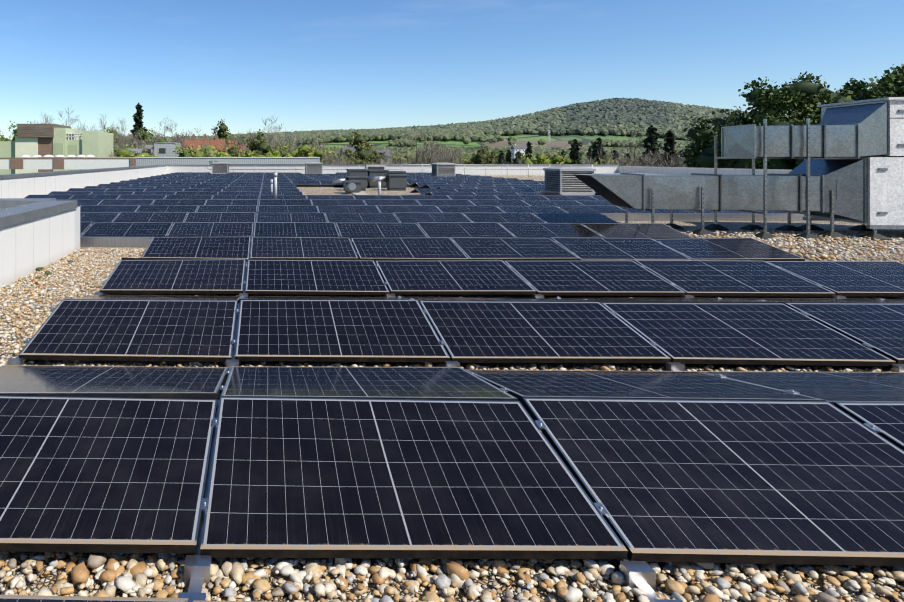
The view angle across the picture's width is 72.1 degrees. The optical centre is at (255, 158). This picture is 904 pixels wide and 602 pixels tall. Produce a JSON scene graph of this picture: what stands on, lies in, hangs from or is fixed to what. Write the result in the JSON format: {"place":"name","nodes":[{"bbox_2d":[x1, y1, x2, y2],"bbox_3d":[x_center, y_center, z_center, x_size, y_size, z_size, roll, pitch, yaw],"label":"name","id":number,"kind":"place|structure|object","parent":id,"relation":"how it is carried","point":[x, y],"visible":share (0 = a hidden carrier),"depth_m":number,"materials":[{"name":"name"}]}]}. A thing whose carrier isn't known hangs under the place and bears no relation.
{"place":"outdoors","nodes":[
{"label":"outdoors","id":0,"kind":"place"},
{"bbox_2d":[0,175,903,601],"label":"gravel","id":1,"kind":"structure","parent":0,"point":[50,579],"depth_m":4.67,"materials":[{"name":"beige gravel"}]},
{"bbox_2d":[332,165,407,194],"bbox_3d":[6.145,1.055,29.445,4.350,1.250,14.600,0,0,1],"label":"roof plant cluster","id":2,"kind":"object","parent":1,"relation":"on","point":[356,181],"visible":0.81,"depth_m":29.95,"materials":[{"name":"grey metal"}]},
{"bbox_2d":[1,360,891,371],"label":"gravel pebbles","id":3,"kind":"structure","parent":1,"relation":"on","point":[604,367],"depth_m":4.57,"materials":[{"name":"beige gravel"}]},
{"bbox_2d":[80,213,816,246],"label":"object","id":4,"kind":"object","parent":1,"relation":"on","point":[114,242],"visible":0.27,"depth_m":15.43,"materials":[{"name":"metal"}]},
{"bbox_2d":[0,551,903,601],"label":"gravel","id":5,"kind":"structure","parent":1,"relation":"on","point":[114,575],"depth_m":2.27,"materials":[{"name":"beige gravel"}]},
{"bbox_2d":[573,97,903,240],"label":"ductwork and ahu","id":6,"kind":"object","parent":1,"relation":"on","point":[833,176],"visible":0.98,"depth_m":12.33,"materials":[{"name":"grey metal"}]},
{"bbox_2d":[891,240,903,249],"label":"membrane patches","id":7,"kind":"object","parent":1,"relation":"on","point":[902,248],"visible":0.5,"depth_m":10.63,"materials":[{"name":"grey"}]},
{"bbox_2d":[0,0,903,139],"label":"sky","id":8,"kind":"structure","parent":0,"point":[304,65],"materials":[{"name":"blue"}]},
{"bbox_2d":[297,132,692,147],"bbox_3d":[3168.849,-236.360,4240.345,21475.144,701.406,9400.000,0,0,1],"label":"terrain ground","id":9,"kind":"structure","parent":0,"point":[559,140],"depth_m":1704.27,"materials":[{"name":"grass"},{"name":"green plant"}]},
{"bbox_2d":[0,121,33,140],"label":"leafy tree","id":10,"kind":"object","parent":9,"relation":"on","point":[14,133],"visible":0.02,"depth_m":150.64,"materials":[{"name":"green plant"}]},
{"bbox_2d":[9,112,50,138],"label":"bare tree","id":11,"kind":"object","parent":9,"relation":"on","point":[40,120],"visible":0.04,"depth_m":186.43,"materials":[{"name":"grey plant"}]},
{"bbox_2d":[45,105,79,128],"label":"bare tree","id":12,"kind":"object","parent":9,"relation":"on","point":[75,119],"visible":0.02,"depth_m":186.22,"materials":[{"name":"grey plant"}]},
{"bbox_2d":[84,114,137,147],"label":"bare tree","id":13,"kind":"object","parent":9,"relation":"on","point":[114,130],"depth_m":184.43,"materials":[{"name":"grey plant"}]},
{"bbox_2d":[109,143,128,156],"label":"bare tree","id":14,"kind":"object","parent":9,"relation":"on","point":[114,151],"visible":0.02,"depth_m":107.61,"materials":[{"name":"grey plant"}]},
{"bbox_2d":[113,142,132,155],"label":"leafy tree","id":15,"kind":"object","parent":9,"relation":"on","point":[120,148],"visible":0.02,"depth_m":122.96,"materials":[{"name":"green plant"}]},
{"bbox_2d":[113,138,135,154],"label":"bare tree","id":16,"kind":"object","parent":9,"relation":"on","point":[123,145],"depth_m":164.18,"materials":[{"name":"brown plant"}]},
{"bbox_2d":[104,126,150,154],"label":"leafy tree","id":17,"kind":"object","parent":9,"relation":"on","point":[111,131],"depth_m":199.55,"materials":[{"name":"green plant"}]},
{"bbox_2d":[110,117,158,149],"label":"bare tree","id":18,"kind":"object","parent":9,"relation":"on","point":[120,136],"visible":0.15,"depth_m":183.42,"materials":[{"name":"brown plant"}]},
{"bbox_2d":[130,103,146,147],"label":"conifer tree","id":19,"kind":"object","parent":9,"relation":"on","point":[138,116],"visible":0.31,"depth_m":260.10,"materials":[{"name":"green plant"}]},
{"bbox_2d":[115,149,167,156],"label":"bush","id":20,"kind":"object","parent":9,"relation":"on","point":[125,153],"visible":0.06,"depth_m":101.50,"materials":[{"name":"green plant"}]},
{"bbox_2d":[134,137,153,155],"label":"bare tree","id":21,"kind":"object","parent":9,"relation":"on","point":[150,144],"depth_m":177.27,"materials":[{"name":"brown plant"}]},
{"bbox_2d":[138,127,168,155],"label":"leafy tree","id":22,"kind":"object","parent":9,"relation":"on","point":[146,135],"visible":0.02,"depth_m":219.46,"materials":[{"name":"green plant"}]},
{"bbox_2d":[0,124,319,174],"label":"neighbour buildings","id":23,"kind":"structure","parent":9,"relation":"on","point":[33,148],"depth_m":100.25,"materials":[{"name":"green concrete"}]},
{"bbox_2d":[141,118,181,146],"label":"bare tree","id":24,"kind":"object","parent":9,"relation":"on","point":[157,136],"visible":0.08,"depth_m":229.32,"materials":[{"name":"grey plant"}]},
{"bbox_2d":[159,120,195,147],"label":"bare tree","id":25,"kind":"object","parent":9,"relation":"on","point":[181,137],"visible":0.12,"depth_m":233.97,"materials":[{"name":"grey plant"}]},
{"bbox_2d":[172,143,204,156],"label":"leafy tree","id":26,"kind":"object","parent":9,"relation":"on","point":[184,152],"depth_m":113.30,"materials":[{"name":"green plant"}]},
{"bbox_2d":[182,140,195,152],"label":"red house","id":27,"kind":"structure","parent":9,"relation":"on","point":[183,144],"depth_m":140.22,"materials":[{"name":"brick"}]},
{"bbox_2d":[175,128,203,145],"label":"bare tree","id":28,"kind":"object","parent":9,"relation":"on","point":[191,137],"visible":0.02,"depth_m":184.05,"materials":[{"name":"grey plant"}]},
{"bbox_2d":[190,142,219,156],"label":"bare tree","id":29,"kind":"object","parent":9,"relation":"on","point":[206,152],"visible":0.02,"depth_m":109.68,"materials":[{"name":"brown plant"}]},
{"bbox_2d":[185,134,225,151],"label":"red house","id":30,"kind":"structure","parent":9,"relation":"on","point":[216,141],"depth_m":153.53,"materials":[{"name":"brick"}]},
{"bbox_2d":[186,145,231,156],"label":"bush","id":31,"kind":"object","parent":9,"relation":"on","point":[198,151],"visible":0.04,"depth_m":116.67,"materials":[{"name":"green plant"}]},
{"bbox_2d":[210,119,234,144],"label":"leafy tree","id":32,"kind":"object","parent":9,"relation":"on","point":[222,133],"visible":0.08,"depth_m":231.65,"materials":[{"name":"green plant"}]},
{"bbox_2d":[223,141,240,156],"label":"leafy tree","id":33,"kind":"object","parent":9,"relation":"on","point":[233,151],"visible":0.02,"depth_m":128.12,"materials":[{"name":"green plant"}]},
{"bbox_2d":[226,133,248,147],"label":"leafy tree","id":34,"kind":"object","parent":9,"relation":"on","point":[239,141],"visible":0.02,"depth_m":210.56,"materials":[{"name":"green plant"}]},
{"bbox_2d":[229,139,250,152],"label":"red house","id":35,"kind":"structure","parent":9,"relation":"on","point":[231,145],"depth_m":168.27,"materials":[{"name":"brick"}]},
{"bbox_2d":[238,150,253,156],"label":"bush","id":36,"kind":"object","parent":9,"relation":"on","point":[247,153],"visible":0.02,"depth_m":133.83,"materials":[{"name":"green plant"}]},
{"bbox_2d":[238,129,270,155],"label":"leafy tree","id":37,"kind":"object","parent":9,"relation":"on","point":[252,146],"visible":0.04,"depth_m":139.48,"materials":[{"name":"green plant"}]},
{"bbox_2d":[251,149,281,156],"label":"bush","id":38,"kind":"object","parent":9,"relation":"on","point":[275,153],"visible":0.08,"depth_m":117.50,"materials":[{"name":"green plant"}]},
{"bbox_2d":[240,127,297,152],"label":"bare tree","id":39,"kind":"object","parent":9,"relation":"on","point":[279,144],"visible":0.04,"depth_m":148.10,"materials":[{"name":"grey plant"}]},
{"bbox_2d":[253,137,290,156],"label":"leafy tree","id":40,"kind":"object","parent":9,"relation":"on","point":[263,147],"visible":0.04,"depth_m":124.55,"materials":[{"name":"green plant"}]},
{"bbox_2d":[236,118,312,155],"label":"bare tree","id":41,"kind":"object","parent":9,"relation":"on","point":[269,139],"visible":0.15,"depth_m":150.98,"materials":[{"name":"grey plant"}]},
{"bbox_2d":[276,142,290,152],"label":"leafy tree","id":42,"kind":"object","parent":9,"relation":"on","point":[285,146],"visible":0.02,"depth_m":139.15,"materials":[{"name":"green plant"}]},
{"bbox_2d":[274,133,341,154],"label":"bare tree","id":43,"kind":"object","parent":9,"relation":"on","point":[312,142],"visible":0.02,"depth_m":158.31,"materials":[{"name":"grey plant"}]},
{"bbox_2d":[285,144,332,162],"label":"bush","id":44,"kind":"object","parent":9,"relation":"on","point":[305,151],"visible":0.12,"depth_m":132.31,"materials":[{"name":"green plant"}]},
{"bbox_2d":[302,137,354,163],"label":"bare tree","id":45,"kind":"object","parent":9,"relation":"on","point":[338,160],"visible":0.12,"depth_m":123.50,"materials":[{"name":"brown plant"}]},
{"bbox_2d":[313,149,347,162],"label":"bush","id":46,"kind":"object","parent":9,"relation":"on","point":[331,152],"visible":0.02,"depth_m":137.33,"materials":[{"name":"green plant"}]},
{"bbox_2d":[340,144,355,154],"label":"house","id":47,"kind":"structure","parent":9,"relation":"on","point":[343,149],"depth_m":232.38,"materials":[{"name":"grey stone"}]},
{"bbox_2d":[334,129,386,163],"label":"leafy tree","id":48,"kind":"object","parent":9,"relation":"on","point":[364,152],"visible":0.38,"depth_m":145.44,"materials":[{"name":"green plant"}]},
{"bbox_2d":[375,145,391,163],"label":"house","id":49,"kind":"structure","parent":9,"relation":"on","point":[384,150],"depth_m":200.90,"materials":[{"name":"grey stone"}]},
{"bbox_2d":[366,147,410,163],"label":"bush","id":50,"kind":"object","parent":9,"relation":"on","point":[391,160],"depth_m":126.69,"materials":[{"name":"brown plant"}]},
{"bbox_2d":[8,97,778,159],"bbox_3d":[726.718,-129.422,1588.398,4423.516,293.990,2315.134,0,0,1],"label":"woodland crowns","id":51,"kind":"object","parent":9,"relation":"on","point":[619,116],"visible":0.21,"depth_m":1946.21,"materials":[{"name":"green plant"}]},
{"bbox_2d":[0,165,791,288],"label":"roof parapet walls","id":52,"kind":"structure","parent":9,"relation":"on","point":[35,233],"depth_m":22.41,"materials":[{"name":"white paint"}]},
{"bbox_2d":[2,165,239,278],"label":"cables and joints","id":53,"kind":"object","parent":52,"relation":"on","point":[46,272],"visible":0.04,"depth_m":8.48,"materials":[{"name":"black"}]},
{"bbox_2d":[212,162,228,173],"bbox_3d":[-3.310,1.020,54.229,1.550,1.320,1.550,0,0,1],"label":"vent unit","id":54,"kind":"object","parent":52,"relation":"on","point":[220,167],"visible":0.96,"depth_m":53.50,"materials":[{"name":"grey metal"}]},
{"bbox_2d":[270,179,272,191],"bbox_3d":[0.637,1.270,23.549,0.120,0.820,0.120,0,0,1],"label":"vent pipe","id":55,"kind":"object","parent":52,"relation":"on","point":[271,181],"visible":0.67,"depth_m":23.51,"materials":[{"name":"silver metal"}]},
{"bbox_2d":[273,172,277,194],"bbox_3d":[0.755,1.110,22.396,0.180,1.140,0.180,0,0,1],"label":"vent pipe","id":56,"kind":"object","parent":52,"relation":"on","point":[275,183],"visible":0.73,"depth_m":22.35,"materials":[{"name":"silver metal"}]},
{"bbox_2d":[305,162,322,173],"bbox_3d":[5.266,1.020,52.866,1.550,1.320,1.550,0,0,1],"label":"vent unit","id":57,"kind":"object","parent":52,"relation":"on","point":[313,167],"visible":0.96,"depth_m":52.11,"materials":[{"name":"grey metal"}]},
{"bbox_2d":[377,176,381,194],"bbox_3d":[4.787,1.195,22.469,0.180,0.970,0.180,0,0,1],"label":"vent pipe","id":58,"kind":"object","parent":52,"relation":"on","point":[379,184],"visible":0.71,"depth_m":22.42,"materials":[{"name":"silver metal"}]},
{"bbox_2d":[207,164,593,175],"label":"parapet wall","id":59,"kind":"structure","parent":52,"relation":"on","point":[464,169],"depth_m":55.06,"materials":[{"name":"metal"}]},
{"bbox_2d":[431,163,455,175],"bbox_3d":[15.100,1.020,46.677,1.550,1.320,1.550,0,0,1],"label":"roof vent","id":60,"kind":"object","parent":52,"relation":"on","point":[443,169],"visible":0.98,"depth_m":45.96,"materials":[{"name":"grey metal"}]},
{"bbox_2d":[7,173,903,601],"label":"mounting rails","id":61,"kind":"object","parent":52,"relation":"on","point":[635,573],"visible":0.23,"depth_m":2.51,"materials":[{"name":"metal"}]},
{"bbox_2d":[0,172,903,601],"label":"solar panel array","id":62,"kind":"object","parent":61,"relation":"on","point":[480,464],"visible":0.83,"depth_m":3.42,"materials":[{"name":"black glass"}]},
{"bbox_2d":[543,167,595,194],"bbox_3d":[13.123,1.020,24.311,1.450,1.320,1.450,0,0,1],"label":"roof vent","id":63,"kind":"object","parent":52,"relation":"on","point":[563,180],"visible":0.79,"depth_m":23.69,"materials":[{"name":"grey metal"}]},
{"bbox_2d":[594,173,669,174],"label":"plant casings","id":64,"kind":"object","parent":52,"relation":"on","point":[633,173],"visible":0.06,"depth_m":31.32,"materials":[{"name":"grey metal"}]},
{"bbox_2d":[680,229,903,263],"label":"gravel pebbles","id":65,"kind":"object","parent":52,"relation":"on","point":[838,253],"visible":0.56,"depth_m":11.14,"materials":[{"name":"beige gravel"}]},
{"bbox_2d":[391,154,405,163],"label":"bush","id":66,"kind":"object","parent":9,"relation":"on","point":[402,159],"visible":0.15,"depth_m":257.31,"materials":[{"name":"green plant"}]},
{"bbox_2d":[380,128,457,163],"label":"bare tree","id":67,"kind":"object","parent":9,"relation":"on","point":[429,158],"visible":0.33,"depth_m":128.13,"materials":[{"name":"brown plant"}]},
{"bbox_2d":[400,131,466,163],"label":"bare tree","id":68,"kind":"object","parent":9,"relation":"on","point":[451,153],"visible":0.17,"depth_m":133.05,"materials":[{"name":"brown plant"}]},
{"bbox_2d":[455,155,469,163],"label":"bush","id":69,"kind":"object","parent":9,"relation":"on","point":[468,159],"visible":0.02,"depth_m":179.77,"materials":[{"name":"green plant"}]},
{"bbox_2d":[464,144,498,163],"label":"leafy tree","id":70,"kind":"object","parent":9,"relation":"on","point":[481,155],"visible":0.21,"depth_m":172.05,"materials":[{"name":"green plant"}]},
{"bbox_2d":[486,150,498,160],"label":"leafy tree","id":71,"kind":"object","parent":9,"relation":"on","point":[493,154],"visible":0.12,"depth_m":322.04,"materials":[{"name":"green plant"}]},
{"bbox_2d":[497,150,505,163],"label":"conifer tree","id":72,"kind":"object","parent":9,"relation":"on","point":[501,156],"visible":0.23,"depth_m":168.40,"materials":[{"name":"green plant"}]},
{"bbox_2d":[505,149,512,163],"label":"conifer tree","id":73,"kind":"object","parent":9,"relation":"on","point":[508,155],"visible":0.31,"depth_m":170.36,"materials":[{"name":"green plant"}]},
{"bbox_2d":[513,152,521,163],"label":"conifer tree","id":74,"kind":"object","parent":9,"relation":"on","point":[517,158],"visible":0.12,"depth_m":168.29,"materials":[{"name":"green plant"}]},
{"bbox_2d":[510,144,526,158],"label":"house","id":75,"kind":"structure","parent":9,"relation":"on","point":[515,148],"depth_m":516.79,"materials":[{"name":"white brick"}]},
{"bbox_2d":[512,150,525,163],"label":"leafy tree","id":76,"kind":"object","parent":9,"relation":"on","point":[521,154],"visible":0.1,"depth_m":323.69,"materials":[{"name":"green plant"}]},
{"bbox_2d":[524,141,532,158],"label":"conifer tree","id":77,"kind":"object","parent":9,"relation":"on","point":[528,150],"visible":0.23,"depth_m":173.06,"materials":[{"name":"green plant"}]},
{"bbox_2d":[520,153,558,163],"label":"bush","id":78,"kind":"object","parent":9,"relation":"on","point":[539,158],"visible":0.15,"depth_m":119.54,"materials":[{"name":"green plant"}]},
{"bbox_2d":[547,155,581,163],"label":"bush","id":79,"kind":"object","parent":9,"relation":"on","point":[554,159],"visible":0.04,"depth_m":123.93,"materials":[{"name":"green plant"}]},
{"bbox_2d":[568,139,585,163],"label":"conifer tree","id":80,"kind":"object","parent":9,"relation":"on","point":[575,154],"visible":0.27,"depth_m":116.42,"materials":[{"name":"green plant"}]},
{"bbox_2d":[588,144,595,162],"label":"conifer tree","id":81,"kind":"object","parent":9,"relation":"on","point":[590,150],"visible":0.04,"depth_m":125.93,"materials":[{"name":"green plant"}]},
{"bbox_2d":[582,155,611,164],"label":"bush","id":82,"kind":"object","parent":9,"relation":"on","point":[593,163],"depth_m":96.40,"materials":[{"name":"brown plant"}]},
{"bbox_2d":[591,137,605,163],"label":"conifer tree","id":83,"kind":"object","parent":9,"relation":"on","point":[598,142],"visible":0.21,"depth_m":123.36,"materials":[{"name":"green plant"}]},
{"bbox_2d":[583,147,624,164],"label":"bush","id":84,"kind":"object","parent":9,"relation":"on","point":[617,158],"depth_m":99.37,"materials":[{"name":"brown plant"}]},
{"bbox_2d":[588,158,627,165],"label":"bush","id":85,"kind":"object","parent":9,"relation":"on","point":[606,160],"visible":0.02,"depth_m":109.10,"materials":[{"name":"green plant"}]},
{"bbox_2d":[612,151,620,162],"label":"conifer tree","id":86,"kind":"object","parent":9,"relation":"on","point":[614,154],"visible":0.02,"depth_m":120.22,"materials":[{"name":"green plant"}]},
{"bbox_2d":[624,153,630,164],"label":"conifer tree","id":87,"kind":"object","parent":9,"relation":"on","point":[627,155],"visible":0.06,"depth_m":124.34,"materials":[{"name":"green plant"}]},
{"bbox_2d":[601,131,679,166],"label":"bare tree","id":88,"kind":"object","parent":9,"relation":"on","point":[644,159],"visible":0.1,"depth_m":102.72,"materials":[{"name":"brown plant"}]},
{"bbox_2d":[640,125,663,166],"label":"conifer tree","id":89,"kind":"object","parent":9,"relation":"on","point":[651,143],"visible":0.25,"depth_m":110.12,"materials":[{"name":"green plant"}]},
{"bbox_2d":[660,129,681,166],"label":"conifer tree","id":90,"kind":"object","parent":9,"relation":"on","point":[670,139],"visible":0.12,"depth_m":113.02,"materials":[{"name":"green plant"}]},
{"bbox_2d":[669,146,701,167],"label":"bush","id":91,"kind":"object","parent":9,"relation":"on","point":[672,162],"visible":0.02,"depth_m":98.80,"materials":[{"name":"brown plant"}]},
{"bbox_2d":[694,87,794,151],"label":"dark tree","id":92,"kind":"object","parent":9,"relation":"on","point":[758,111],"depth_m":87.59,"materials":[{"name":"green plant"}]},
{"bbox_2d":[678,77,820,169],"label":"dark tree","id":93,"kind":"object","parent":9,"relation":"on","point":[769,101],"visible":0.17,"depth_m":80.23,"materials":[{"name":"green plant"}]},
{"bbox_2d":[709,71,888,169],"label":"dark tree","id":94,"kind":"object","parent":9,"relation":"on","point":[808,87],"visible":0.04,"depth_m":77.92,"materials":[{"name":"green plant"}]},
{"bbox_2d":[786,82,827,118],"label":"dark tree","id":95,"kind":"object","parent":9,"relation":"on","point":[819,109],"depth_m":87.90,"materials":[{"name":"green plant"}]},
{"bbox_2d":[780,75,841,124],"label":"dark tree","id":96,"kind":"object","parent":9,"relation":"on","point":[824,94],"visible":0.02,"depth_m":80.60,"materials":[{"name":"green plant"}]},
{"bbox_2d":[814,86,857,116],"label":"dark tree","id":97,"kind":"object","parent":9,"relation":"on","point":[845,93],"depth_m":84.17,"materials":[{"name":"green plant"}]},
{"bbox_2d":[840,78,868,100],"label":"dark tree","id":98,"kind":"object","parent":9,"relation":"on","point":[856,86],"depth_m":87.28,"materials":[{"name":"green plant"}]},
{"bbox_2d":[857,83,903,156],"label":"dark tree","id":99,"kind":"object","parent":9,"relation":"on","point":[869,94],"visible":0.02,"depth_m":77.35,"materials":[{"name":"green plant"}]},
{"bbox_2d":[864,63,903,97],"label":"dark tree","id":100,"kind":"object","parent":9,"relation":"on","point":[896,86],"visible":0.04,"depth_m":77.20,"materials":[{"name":"green plant"}]},
{"bbox_2d":[877,68,903,82],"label":"dark tree","id":101,"kind":"object","parent":9,"relation":"on","point":[883,79],"depth_m":87.42,"materials":[{"name":"green plant"}]}
]}

